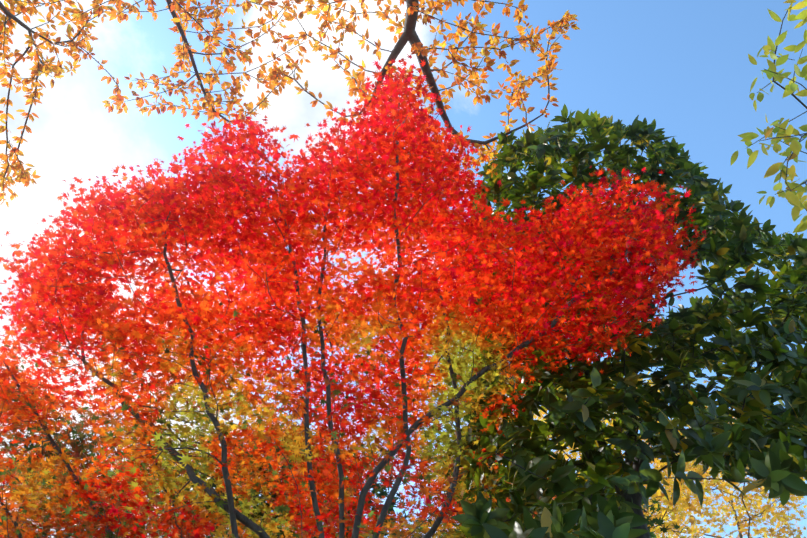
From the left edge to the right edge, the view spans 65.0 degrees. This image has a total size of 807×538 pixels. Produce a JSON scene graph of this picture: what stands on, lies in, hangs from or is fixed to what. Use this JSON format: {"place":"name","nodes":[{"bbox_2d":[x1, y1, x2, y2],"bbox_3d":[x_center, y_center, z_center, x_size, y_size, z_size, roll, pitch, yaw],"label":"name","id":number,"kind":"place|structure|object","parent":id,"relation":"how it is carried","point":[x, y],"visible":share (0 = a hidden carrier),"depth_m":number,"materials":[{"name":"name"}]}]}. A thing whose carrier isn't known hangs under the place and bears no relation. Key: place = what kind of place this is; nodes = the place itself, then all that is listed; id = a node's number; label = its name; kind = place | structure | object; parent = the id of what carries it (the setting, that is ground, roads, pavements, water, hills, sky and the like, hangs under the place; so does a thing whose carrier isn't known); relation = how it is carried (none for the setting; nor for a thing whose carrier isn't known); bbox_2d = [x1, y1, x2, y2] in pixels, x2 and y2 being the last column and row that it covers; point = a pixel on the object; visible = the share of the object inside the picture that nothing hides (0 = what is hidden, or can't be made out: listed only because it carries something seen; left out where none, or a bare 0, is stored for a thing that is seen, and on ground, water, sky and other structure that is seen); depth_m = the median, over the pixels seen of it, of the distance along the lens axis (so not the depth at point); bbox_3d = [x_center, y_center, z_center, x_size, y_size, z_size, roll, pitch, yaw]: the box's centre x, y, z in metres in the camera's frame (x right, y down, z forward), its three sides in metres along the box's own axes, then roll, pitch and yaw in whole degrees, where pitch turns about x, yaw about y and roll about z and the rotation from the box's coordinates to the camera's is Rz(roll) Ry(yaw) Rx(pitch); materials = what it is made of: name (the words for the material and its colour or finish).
{"place":"outdoors","nodes":[
{"label":"outdoors","id":0,"kind":"place"},
{"bbox_2d":[0,0,806,537],"label":"sky","id":1,"kind":"structure","parent":0,"point":[685,66],"materials":[{"name":"blue"}]},
{"label":"ground","id":2,"kind":"structure","parent":0,"visible":0},
{"bbox_2d":[0,330,174,537],"bbox_3d":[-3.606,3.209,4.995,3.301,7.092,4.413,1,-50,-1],"label":"maple tree","id":3,"kind":"object","parent":2,"relation":"on","point":[108,520],"visible":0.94,"depth_m":5.64,"materials":[{"name":"orange plant"}]},
{"bbox_2d":[0,396,229,537],"bbox_3d":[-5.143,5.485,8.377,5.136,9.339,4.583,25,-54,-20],"label":"dark tree","id":4,"kind":"object","parent":2,"relation":"on","point":[77,445],"visible":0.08,"depth_m":9.64,"materials":[{"name":"green plant"}]},
{"bbox_2d":[153,418,408,537],"bbox_3d":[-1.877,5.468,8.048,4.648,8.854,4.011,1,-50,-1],"label":"evergreen tree","id":5,"kind":"object","parent":2,"relation":"on","point":[381,493],"visible":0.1,"depth_m":9.58,"materials":[{"name":"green plant"}]},
{"bbox_2d":[0,0,580,207],"bbox_3d":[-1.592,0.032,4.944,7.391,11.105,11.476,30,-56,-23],"label":"tall tree","id":6,"kind":"object","parent":2,"relation":"on","point":[184,51],"visible":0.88,"depth_m":8.36,"materials":[{"name":"orange plant"}]},
{"bbox_2d":[0,54,707,537],"bbox_3d":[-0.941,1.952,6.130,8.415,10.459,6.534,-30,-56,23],"label":"maple tree","id":7,"kind":"object","parent":2,"relation":"on","point":[206,218],"visible":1,"depth_m":5.97,"materials":[{"name":"red plant"}]},
{"bbox_2d":[394,435,562,537],"bbox_3d":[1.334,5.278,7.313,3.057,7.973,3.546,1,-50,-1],"label":"maple tree","id":8,"kind":"object","parent":2,"relation":"on","point":[509,500],"visible":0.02,"depth_m":9.18,"materials":[{"name":"yellow plant"}]},
{"bbox_2d":[406,284,566,497],"bbox_3d":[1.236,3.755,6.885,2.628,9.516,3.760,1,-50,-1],"label":"leaves","id":9,"kind":"object","parent":2,"relation":"on","point":[458,384],"visible":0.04,"depth_m":8.82,"materials":[{"name":"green plant"}]},
{"bbox_2d":[436,361,734,537],"bbox_3d":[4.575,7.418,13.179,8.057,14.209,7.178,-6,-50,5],"label":"yellow tree","id":10,"kind":"object","parent":2,"relation":"on","point":[684,506],"visible":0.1,"depth_m":14.29,"materials":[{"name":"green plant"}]},
{"bbox_2d":[532,469,685,537],"bbox_3d":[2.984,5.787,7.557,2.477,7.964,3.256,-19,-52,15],"label":"dark tree","id":11,"kind":"object","parent":2,"relation":"on","point":[659,521],"visible":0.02,"depth_m":9.08,"materials":[{"name":"yellow plant"}]},
{"bbox_2d":[450,104,806,537],"bbox_3d":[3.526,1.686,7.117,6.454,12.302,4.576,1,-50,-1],"label":"magnolia tree","id":12,"kind":"object","parent":2,"relation":"on","point":[771,456],"visible":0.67,"depth_m":6.76,"materials":[{"name":"green plant"}]},
{"bbox_2d":[643,395,806,537],"bbox_3d":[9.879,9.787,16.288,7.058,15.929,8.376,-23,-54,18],"label":"yellow tree","id":13,"kind":"object","parent":2,"relation":"on","point":[745,506],"visible":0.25,"depth_m":18.22,"materials":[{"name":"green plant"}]},
{"bbox_2d":[731,0,806,232],"bbox_3d":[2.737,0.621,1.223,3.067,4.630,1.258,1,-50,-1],"label":"tree","id":14,"kind":"object","parent":2,"relation":"on","point":[795,199],"visible":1,"depth_m":2.57,"materials":[{"name":"green plant"}]}
]}

